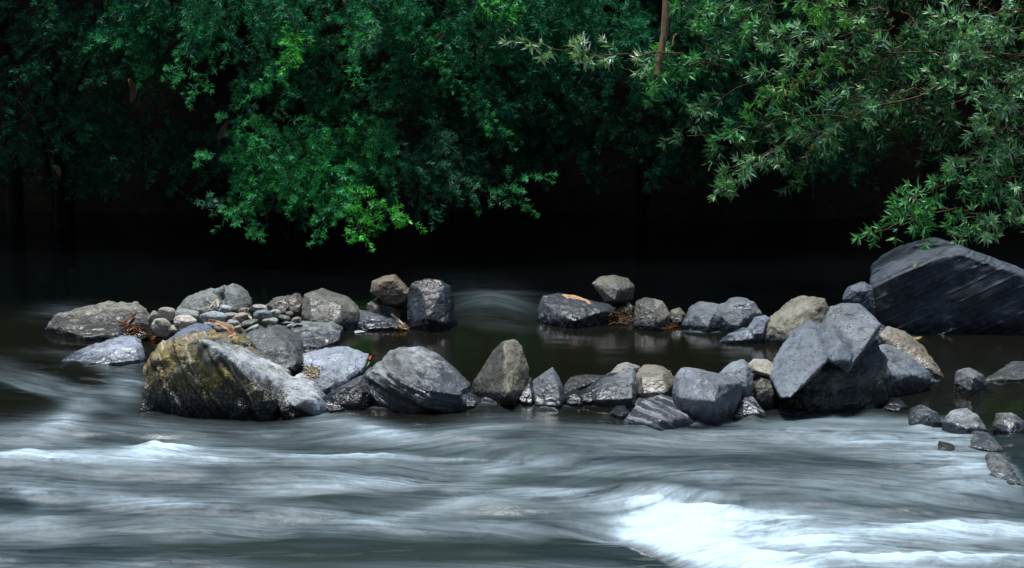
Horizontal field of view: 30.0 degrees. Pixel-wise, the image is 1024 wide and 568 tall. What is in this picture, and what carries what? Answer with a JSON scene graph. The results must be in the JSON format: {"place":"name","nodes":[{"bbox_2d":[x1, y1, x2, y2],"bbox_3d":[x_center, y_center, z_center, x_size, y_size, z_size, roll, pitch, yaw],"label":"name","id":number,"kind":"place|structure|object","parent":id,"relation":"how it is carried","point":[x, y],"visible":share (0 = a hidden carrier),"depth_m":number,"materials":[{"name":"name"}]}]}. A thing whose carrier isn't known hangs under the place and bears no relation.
{"place":"outdoors","nodes":[
{"label":"outdoors","id":0,"kind":"place"},
{"bbox_2d":[0,211,1023,567],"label":"river","id":1,"kind":"structure","parent":0,"point":[98,469],"depth_m":9.58,"materials":[{"name":"liquid"}]},
{"bbox_2d":[44,301,151,340],"bbox_3d":[-2.596,0.311,12.060,0.675,0.304,0.691,-6,13,-29],"label":"river rock","id":2,"kind":"object","parent":1,"relation":"in","point":[98,321],"visible":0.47,"depth_m":12.01,"materials":[{"name":"stone"}]},
{"bbox_2d":[122,313,135,324],"bbox_3d":[-2.388,0.223,11.960,0.037,0.060,0.140,5,12,22],"label":"fallen leaf","id":3,"kind":"object","parent":2,"relation":"on","point":[131,316],"visible":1,"depth_m":11.97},
{"bbox_2d":[124,323,151,334],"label":"leaf litter","id":4,"kind":"object","parent":2,"relation":"on","point":[134,329],"visible":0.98,"depth_m":11.73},
{"bbox_2d":[62,335,145,366],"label":"river rock","id":5,"kind":"object","parent":1,"relation":"in","point":[122,350],"visible":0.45,"depth_m":11.20,"materials":[{"name":"stone"}]},
{"bbox_2d":[115,323,152,340],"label":"river rock","id":6,"kind":"object","parent":1,"relation":"in","point":[123,329],"visible":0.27,"depth_m":11.76,"materials":[{"name":"stone"}]},
{"bbox_2d":[176,283,253,323],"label":"river rock","id":7,"kind":"object","parent":1,"relation":"in","point":[236,297],"visible":0.41,"depth_m":12.29,"materials":[{"name":"stone"}]},
{"bbox_2d":[139,330,326,419],"bbox_3d":[-1.429,0.518,10.329,1.059,0.594,0.848,3,12,16],"label":"river rock","id":8,"kind":"object","parent":1,"relation":"in","point":[211,374],"visible":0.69,"depth_m":9.99,"materials":[{"name":"stone"}]},
{"bbox_2d":[166,323,212,340],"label":"river rock","id":9,"kind":"object","parent":8,"relation":"on","point":[195,327],"visible":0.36,"depth_m":10.81,"materials":[{"name":"stone"}]},
{"bbox_2d":[208,319,235,337],"bbox_3d":[-1.590,0.248,10.606,0.184,0.096,0.107,10,15,41],"label":"fallen leaf","id":10,"kind":"object","parent":8,"relation":"on","point":[229,329],"visible":1,"depth_m":10.63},
{"bbox_2d":[242,325,304,376],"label":"river rock","id":11,"kind":"object","parent":1,"relation":"on","point":[282,346],"visible":0.38,"depth_m":10.80,"materials":[{"name":"stone"}]},
{"bbox_2d":[265,293,302,322],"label":"river rock","id":12,"kind":"object","parent":1,"relation":"in","point":[293,303],"visible":0.32,"depth_m":12.23,"materials":[{"name":"stone"}]},
{"bbox_2d":[265,321,342,348],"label":"river rock","id":13,"kind":"object","parent":1,"relation":"in","point":[316,334],"visible":0.27,"depth_m":11.75,"materials":[{"name":"stone"}]},
{"bbox_2d":[278,315,289,320],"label":"pebble","id":14,"kind":"object","parent":13,"relation":"on","point":[284,317],"visible":1,"depth_m":11.86,"materials":[{"name":"stone"}]},
{"bbox_2d":[291,317,301,322],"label":"pebble","id":15,"kind":"object","parent":13,"relation":"on","point":[296,319],"visible":1,"depth_m":11.84,"materials":[{"name":"stone"}]},
{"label":"pebble","id":16,"kind":"object","parent":13,"relation":"on","visible":0},
{"bbox_2d":[252,304,266,310],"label":"pebble","id":17,"kind":"object","parent":16,"relation":"on","point":[256,307],"visible":0.79,"depth_m":11.94,"materials":[{"name":"stone"}]},
{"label":"pebble","id":18,"kind":"object","parent":13,"relation":"on","visible":0},
{"bbox_2d":[270,309,280,317],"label":"pebble","id":19,"kind":"object","parent":18,"relation":"on","point":[276,313],"visible":0.91,"depth_m":11.88,"materials":[{"name":"stone"}]},
{"bbox_2d":[301,288,359,330],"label":"river rock","id":20,"kind":"object","parent":1,"relation":"on","point":[321,305],"visible":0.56,"depth_m":12.09,"materials":[{"name":"stone"}]},
{"bbox_2d":[302,346,368,394],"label":"river rock","id":21,"kind":"object","parent":1,"relation":"in","point":[342,365],"visible":0.56,"depth_m":10.62,"materials":[{"name":"stone"}]},
{"bbox_2d":[302,363,322,380],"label":"leaf litter","id":22,"kind":"object","parent":21,"relation":"on","point":[310,371],"visible":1,"depth_m":10.54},
{"bbox_2d":[325,400,345,412],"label":"river rock","id":23,"kind":"object","parent":1,"relation":"on","point":[332,408],"visible":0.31,"depth_m":10.05,"materials":[{"name":"stone"}]},
{"bbox_2d":[323,375,370,409],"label":"river rock","id":24,"kind":"object","parent":1,"relation":"in","point":[354,394],"visible":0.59,"depth_m":10.12,"materials":[{"name":"stone"}]},
{"bbox_2d":[357,310,410,330],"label":"river rock","id":25,"kind":"object","parent":1,"relation":"in","point":[369,321],"visible":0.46,"depth_m":12.08,"materials":[{"name":"stone"}]},
{"bbox_2d":[394,322,408,330],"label":"leaf litter","id":26,"kind":"object","parent":25,"relation":"on","point":[402,327],"visible":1,"depth_m":12.02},
{"bbox_2d":[366,298,406,322],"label":"river rock","id":27,"kind":"object","parent":1,"relation":"in","point":[378,306],"visible":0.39,"depth_m":12.27,"materials":[{"name":"stone"}]},
{"bbox_2d":[370,274,408,306],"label":"river rock","id":28,"kind":"object","parent":27,"relation":"on","point":[391,290],"visible":0.94,"depth_m":12.23,"materials":[{"name":"stone"}]},
{"bbox_2d":[364,346,471,412],"bbox_3d":[-0.516,0.596,10.407,0.662,0.417,0.845,0,11,0],"label":"river rock","id":29,"kind":"object","parent":1,"relation":"on","point":[416,379],"visible":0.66,"depth_m":10.16,"materials":[{"name":"stone"}]},
{"bbox_2d":[407,279,454,331],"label":"river rock","id":30,"kind":"object","parent":1,"relation":"on","point":[430,306],"visible":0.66,"depth_m":12.05,"materials":[{"name":"stone"}]},
{"bbox_2d":[466,393,481,409],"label":"river rock","id":31,"kind":"object","parent":1,"relation":"on","point":[473,401],"visible":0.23,"depth_m":10.17,"materials":[{"name":"stone"}]},
{"bbox_2d":[481,397,496,403],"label":"river rock","id":32,"kind":"object","parent":1,"relation":"on","point":[487,399],"visible":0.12,"depth_m":10.21,"materials":[{"name":"stone"}]},
{"bbox_2d":[470,339,528,405],"bbox_3d":[-0.071,0.546,10.397,0.344,0.469,0.627,0,11,0],"label":"river rock","id":33,"kind":"object","parent":1,"relation":"in","point":[501,378],"visible":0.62,"depth_m":10.26,"materials":[{"name":"stone"}]},
{"bbox_2d":[518,377,533,405],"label":"river rock","id":34,"kind":"object","parent":1,"relation":"on","point":[525,397],"visible":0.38,"depth_m":10.18,"materials":[{"name":"stone"}]},
{"bbox_2d":[532,367,566,408],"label":"river rock","id":35,"kind":"object","parent":1,"relation":"in","point":[547,389],"visible":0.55,"depth_m":10.18,"materials":[{"name":"stone"}]},
{"bbox_2d":[565,389,582,406],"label":"river rock","id":36,"kind":"object","parent":1,"relation":"on","point":[574,398],"visible":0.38,"depth_m":10.21,"materials":[{"name":"stone"}]},
{"bbox_2d":[536,293,616,328],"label":"river rock","id":37,"kind":"object","parent":1,"relation":"in","point":[558,309],"visible":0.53,"depth_m":12.19,"materials":[{"name":"stone"}]},
{"bbox_2d":[562,294,591,303],"bbox_3d":[0.417,0.099,12.322,0.224,0.044,0.051,5,12,26],"label":"fallen leaf","id":38,"kind":"object","parent":37,"relation":"on","point":[573,297],"visible":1,"depth_m":12.34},
{"bbox_2d":[563,374,604,393],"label":"river rock","id":39,"kind":"object","parent":1,"relation":"on","point":[580,382],"visible":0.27,"depth_m":10.59,"materials":[{"name":"stone"}]},
{"bbox_2d":[580,388,591,405],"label":"river rock","id":40,"kind":"object","parent":1,"relation":"on","point":[586,395],"visible":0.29,"depth_m":10.23,"materials":[{"name":"stone"}]},
{"bbox_2d":[586,369,637,407],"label":"river rock","id":41,"kind":"object","parent":1,"relation":"in","point":[610,390],"visible":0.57,"depth_m":10.24,"materials":[{"name":"stone"}]},
{"bbox_2d":[610,362,639,375],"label":"river rock","id":42,"kind":"object","parent":41,"relation":"on","point":[622,367],"visible":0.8,"depth_m":10.50,"materials":[{"name":"stone"}]},
{"bbox_2d":[610,405,629,419],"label":"river rock","id":43,"kind":"object","parent":1,"relation":"on","point":[620,412],"visible":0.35,"depth_m":10.00,"materials":[{"name":"stone"}]},
{"bbox_2d":[606,307,635,324],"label":"leaf litter","id":44,"kind":"object","parent":1,"relation":"on","point":[620,317],"visible":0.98,"depth_m":12.24,"materials":[{"name":"brown plant"}]},
{"bbox_2d":[613,303,634,317],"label":"river rock","id":45,"kind":"object","parent":1,"relation":"on","point":[629,309],"visible":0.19,"depth_m":12.41,"materials":[{"name":"stone"}]},
{"bbox_2d":[592,275,634,303],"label":"river rock","id":46,"kind":"object","parent":45,"relation":"on","point":[614,289],"visible":1,"depth_m":12.45,"materials":[{"name":"stone"}]},
{"bbox_2d":[633,398,646,405],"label":"river rock","id":47,"kind":"object","parent":1,"relation":"on","point":[638,400],"visible":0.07,"depth_m":10.22,"materials":[{"name":"stone"}]},
{"bbox_2d":[633,297,670,331],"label":"river rock","id":48,"kind":"object","parent":1,"relation":"in","point":[652,314],"visible":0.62,"depth_m":12.07,"materials":[{"name":"stone"}]},
{"bbox_2d":[635,364,673,397],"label":"river rock","id":49,"kind":"object","parent":1,"relation":"in","point":[653,380],"visible":0.38,"depth_m":10.32,"materials":[{"name":"stone"}]},
{"bbox_2d":[624,394,694,429],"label":"river rock","id":50,"kind":"object","parent":1,"relation":"on","point":[660,412],"visible":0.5,"depth_m":9.83,"materials":[{"name":"stone"}]},
{"bbox_2d":[670,308,685,326],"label":"river rock","id":51,"kind":"object","parent":1,"relation":"on","point":[677,315],"visible":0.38,"depth_m":12.16,"materials":[{"name":"stone"}]},
{"bbox_2d":[681,301,719,332],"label":"river rock","id":52,"kind":"object","parent":1,"relation":"on","point":[700,316],"visible":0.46,"depth_m":12.04,"materials":[{"name":"stone"}]},
{"bbox_2d":[672,367,741,424],"bbox_3d":[1.020,0.653,10.033,0.366,0.399,0.579,0,11,0],"label":"river rock","id":53,"kind":"object","parent":1,"relation":"in","point":[708,397],"visible":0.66,"depth_m":9.86,"materials":[{"name":"stone"}]},
{"bbox_2d":[719,359,753,397],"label":"river rock","id":54,"kind":"object","parent":1,"relation":"in","point":[741,369],"visible":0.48,"depth_m":10.09,"materials":[{"name":"stone"}]},
{"bbox_2d":[716,297,761,332],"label":"river rock","id":55,"kind":"object","parent":1,"relation":"in","point":[734,314],"visible":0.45,"depth_m":12.02,"materials":[{"name":"stone"}]},
{"bbox_2d":[719,315,770,343],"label":"river rock","id":56,"kind":"object","parent":1,"relation":"in","point":[754,331],"visible":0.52,"depth_m":11.70,"materials":[{"name":"stone"}]},
{"bbox_2d":[734,395,766,419],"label":"river rock","id":57,"kind":"object","parent":1,"relation":"on","point":[748,405],"visible":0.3,"depth_m":9.95,"materials":[{"name":"stone"}]},
{"bbox_2d":[752,373,779,409],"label":"river rock","id":58,"kind":"object","parent":1,"relation":"in","point":[765,395],"visible":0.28,"depth_m":10.12,"materials":[{"name":"stone"}]},
{"bbox_2d":[748,359,773,377],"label":"river rock","id":59,"kind":"object","parent":58,"relation":"on","point":[762,367],"visible":0.83,"depth_m":10.21,"materials":[{"name":"stone"}]},
{"bbox_2d":[776,407,806,414],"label":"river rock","id":60,"kind":"object","parent":1,"relation":"on","point":[790,411],"visible":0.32,"depth_m":10.04,"materials":[{"name":"stone"}]},
{"bbox_2d":[764,295,828,344],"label":"river rock","id":61,"kind":"object","parent":1,"relation":"in","point":[789,317],"visible":0.46,"depth_m":11.68,"materials":[{"name":"stone"}]},
{"bbox_2d":[780,340,891,410],"bbox_3d":[1.728,0.510,10.437,0.600,0.554,0.808,0,11,0],"label":"river rock","id":62,"kind":"object","parent":1,"relation":"on","point":[864,382],"visible":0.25,"depth_m":10.10,"materials":[{"name":"stone"}]},
{"bbox_2d":[769,303,880,397],"bbox_3d":[1.624,0.364,10.190,0.516,0.451,0.838,9,14,40],"label":"river rock","id":63,"kind":"object","parent":62,"relation":"on","point":[843,336],"visible":1,"depth_m":10.13,"materials":[{"name":"stone"}]},
{"bbox_2d":[842,282,875,316],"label":"river rock","id":64,"kind":"object","parent":1,"relation":"in","point":[861,293],"visible":0.5,"depth_m":11.95,"materials":[{"name":"stone"}]},
{"bbox_2d":[875,321,885,344],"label":"river rock","id":65,"kind":"object","parent":1,"relation":"on","point":[877,339],"visible":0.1,"depth_m":11.12,"materials":[{"name":"stone"}]},
{"bbox_2d":[882,398,907,411],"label":"river rock","id":66,"kind":"object","parent":1,"relation":"on","point":[895,404],"visible":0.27,"depth_m":10.11,"materials":[{"name":"stone"}]},
{"bbox_2d":[879,344,931,396],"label":"river rock","id":67,"kind":"object","parent":1,"relation":"in","point":[910,374],"visible":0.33,"depth_m":10.49,"materials":[{"name":"stone"}]},
{"bbox_2d":[878,326,943,376],"bbox_3d":[2.301,0.460,11.007,0.244,0.399,0.509,-8,14,-36],"label":"river rock","id":68,"kind":"object","parent":1,"relation":"in","point":[904,342],"visible":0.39,"depth_m":10.94,"materials":[{"name":"stone"}]},
{"bbox_2d":[908,405,941,426],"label":"river rock","id":69,"kind":"object","parent":1,"relation":"on","point":[923,415],"visible":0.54,"depth_m":9.83,"materials":[{"name":"stone"}]},
{"bbox_2d":[869,237,1023,334],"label":"scored boulder","id":70,"kind":"object","parent":1,"relation":"in","point":[942,286],"visible":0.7,"depth_m":11.90,"materials":[{"name":"stone"}]},
{"bbox_2d":[938,441,954,450],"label":"river rock","id":71,"kind":"object","parent":1,"relation":"on","point":[945,446],"visible":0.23,"depth_m":9.37,"materials":[{"name":"stone"}]},
{"bbox_2d":[941,408,986,433],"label":"river rock","id":72,"kind":"object","parent":1,"relation":"on","point":[962,421],"visible":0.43,"depth_m":9.75,"materials":[{"name":"stone"}]},
{"bbox_2d":[954,368,987,395],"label":"river rock","id":73,"kind":"object","parent":1,"relation":"on","point":[969,381],"visible":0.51,"depth_m":10.48,"materials":[{"name":"stone"}]},
{"bbox_2d":[968,430,1003,452],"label":"river rock","id":74,"kind":"object","parent":1,"relation":"on","point":[983,441],"visible":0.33,"depth_m":9.42,"materials":[{"name":"stone"}]},
{"bbox_2d":[985,453,1023,485],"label":"river rock","id":75,"kind":"object","parent":1,"relation":"on","point":[999,466],"visible":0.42,"depth_m":8.89,"materials":[{"name":"stone"}]},
{"bbox_2d":[985,361,1023,380],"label":"river rock","id":76,"kind":"object","parent":1,"relation":"on","point":[1013,371],"visible":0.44,"depth_m":10.84,"materials":[{"name":"stone"}]},
{"bbox_2d":[992,412,1023,434],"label":"river rock","id":77,"kind":"object","parent":1,"relation":"on","point":[1005,423],"visible":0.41,"depth_m":9.65,"materials":[{"name":"stone"}]},
{"bbox_2d":[0,0,1023,348],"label":"ground","id":78,"kind":"structure","parent":0,"point":[570,190],"depth_m":17.00,"materials":[{"name":"soil"}]},
{"bbox_2d":[0,0,23,224],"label":"river bank tree","id":79,"kind":"object","parent":78,"relation":"on","point":[15,204],"visible":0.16,"depth_m":15.95,"materials":[{"name":"brown plant"}]},
{"bbox_2d":[39,1,66,228],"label":"river bank tree","id":80,"kind":"object","parent":78,"relation":"on","point":[60,204],"visible":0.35,"depth_m":15.76,"materials":[{"name":"brown plant"}]},
{"bbox_2d":[147,311,157,324],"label":"pebble","id":81,"kind":"object","parent":78,"relation":"on","point":[153,315],"visible":0.78,"depth_m":11.81,"materials":[{"name":"stone"}]},
{"bbox_2d":[0,0,316,226],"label":"overhanging shrub","id":82,"kind":"object","parent":78,"relation":"on","point":[97,39],"visible":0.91,"depth_m":15.21,"materials":[{"name":"green plant"}]},
{"bbox_2d":[54,165,60,176],"bbox_3d":[-3.415,-0.848,14.352,0.056,0.093,0.024,0,11,0],"label":"hanging bark","id":83,"kind":"object","parent":82,"relation":"hanging from","point":[57,170],"visible":1,"depth_m":14.36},
{"bbox_2d":[128,79,136,103],"bbox_3d":[-2.826,-1.434,14.236,0.068,0.193,0.030,0,11,0],"label":"hanging bark","id":84,"kind":"object","parent":82,"relation":"hanging from","point":[133,89],"visible":1,"depth_m":14.24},
{"bbox_2d":[151,318,171,336],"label":"pebble","id":85,"kind":"object","parent":78,"relation":"on","point":[159,326],"visible":1,"depth_m":11.61,"materials":[{"name":"stone"}]},
{"bbox_2d":[171,325,179,333],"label":"pebble","id":86,"kind":"object","parent":78,"relation":"on","point":[175,329],"visible":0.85,"depth_m":11.65,"materials":[{"name":"stone"}]},
{"bbox_2d":[174,315,196,326],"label":"pebble","id":87,"kind":"object","parent":78,"relation":"on","point":[184,320],"visible":0.85,"depth_m":11.64,"materials":[{"name":"stone"}]},
{"bbox_2d":[175,308,199,320],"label":"pebble","id":88,"kind":"object","parent":78,"relation":"on","point":[192,313],"visible":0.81,"depth_m":11.72,"materials":[{"name":"stone"}]},
{"bbox_2d":[199,314,206,322],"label":"pebble","id":89,"kind":"object","parent":78,"relation":"on","point":[203,318],"visible":1,"depth_m":11.71,"materials":[{"name":"stone"}]},
{"bbox_2d":[203,311,225,321],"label":"pebble","id":90,"kind":"object","parent":78,"relation":"on","point":[217,315],"visible":0.77,"depth_m":11.74,"materials":[{"name":"stone"}]},
{"bbox_2d":[213,322,233,331],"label":"pebble","id":91,"kind":"object","parent":78,"relation":"on","point":[217,327],"visible":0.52,"depth_m":11.58,"materials":[{"name":"stone"}]},
{"bbox_2d":[219,305,231,312],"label":"pebble","id":92,"kind":"object","parent":78,"relation":"on","point":[225,309],"visible":0.89,"depth_m":11.90,"materials":[{"name":"stone"}]},
{"bbox_2d":[225,312,236,319],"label":"pebble","id":93,"kind":"object","parent":78,"relation":"on","point":[230,315],"visible":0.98,"depth_m":11.80,"materials":[{"name":"stone"}]},
{"bbox_2d":[226,319,239,326],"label":"pebble","id":94,"kind":"object","parent":78,"relation":"on","point":[234,323],"visible":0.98,"depth_m":11.66,"materials":[{"name":"stone"}]},
{"bbox_2d":[233,325,241,331],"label":"pebble","id":95,"kind":"object","parent":78,"relation":"on","point":[238,328],"visible":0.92,"depth_m":11.58,"materials":[{"name":"stone"}]},
{"bbox_2d":[232,312,248,322],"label":"pebble","id":96,"kind":"object","parent":78,"relation":"on","point":[240,317],"visible":0.93,"depth_m":11.77,"materials":[{"name":"stone"}]},
{"bbox_2d":[240,319,257,326],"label":"pebble","id":97,"kind":"object","parent":78,"relation":"on","point":[248,323],"visible":1,"depth_m":11.65,"materials":[{"name":"stone"}]},
{"bbox_2d":[246,324,258,331],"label":"pebble","id":98,"kind":"object","parent":78,"relation":"on","point":[253,327],"visible":0.83,"depth_m":11.55,"materials":[{"name":"stone"}]},
{"bbox_2d":[253,310,271,321],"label":"pebble","id":99,"kind":"object","parent":78,"relation":"on","point":[259,315],"visible":0.98,"depth_m":11.78,"materials":[{"name":"stone"}]},
{"bbox_2d":[261,317,277,323],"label":"pebble","id":100,"kind":"object","parent":78,"relation":"on","point":[272,320],"visible":1,"depth_m":11.76,"materials":[{"name":"stone"}]},
{"bbox_2d":[90,0,558,251],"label":"overhanging shrub","id":101,"kind":"object","parent":78,"relation":"on","point":[311,171],"visible":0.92,"depth_m":14.36,"materials":[{"name":"green plant"}]},
{"bbox_2d":[217,121,228,141],"bbox_3d":[-2.159,-1.141,14.293,0.095,0.162,0.029,0,11,0],"label":"hanging bark","id":102,"kind":"object","parent":101,"relation":"hanging from","point":[222,130],"visible":1,"depth_m":14.30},
{"bbox_2d":[267,107,326,155],"bbox_3d":[-1.578,-1.119,14.047,0.433,0.363,0.010,0,11,0],"label":"dead twig","id":103,"kind":"object","parent":101,"relation":"hanging from","point":[295,127],"visible":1,"depth_m":14.04,"materials":[{"name":"wood"}]},
{"bbox_2d":[344,0,613,227],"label":"overhanging shrub","id":104,"kind":"object","parent":78,"relation":"on","point":[417,34],"visible":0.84,"depth_m":14.43,"materials":[{"name":"green plant"}]},
{"bbox_2d":[504,0,529,201],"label":"river bank tree","id":105,"kind":"object","parent":78,"relation":"on","point":[523,185],"visible":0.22,"depth_m":16.63,"materials":[{"name":"green plant"}]},
{"bbox_2d":[335,0,1021,225],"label":"overhanging shrub","id":106,"kind":"object","parent":78,"relation":"on","point":[563,128],"visible":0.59,"depth_m":14.71,"materials":[{"name":"green plant"}]},
{"bbox_2d":[498,0,1023,249],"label":"silver leaved tree","id":107,"kind":"object","parent":78,"relation":"on","point":[865,103],"visible":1,"depth_m":12.61,"materials":[{"name":"green plant"}]},
{"bbox_2d":[654,0,670,76],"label":"bare stem","id":108,"kind":"object","parent":107,"relation":"hanging from","point":[664,31],"visible":1,"depth_m":12.50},
{"bbox_2d":[919,0,952,216],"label":"river bank tree","id":109,"kind":"object","parent":78,"relation":"on","point":[932,168],"visible":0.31,"depth_m":16.42,"materials":[{"name":"brown plant"}]},
{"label":"pebble","id":110,"kind":"object","parent":78,"relation":"on","visible":0},
{"bbox_2d":[157,307,175,320],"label":"pebble","id":111,"kind":"object","parent":110,"relation":"on","point":[168,313],"visible":0.98,"depth_m":11.72,"materials":[{"name":"stone"}]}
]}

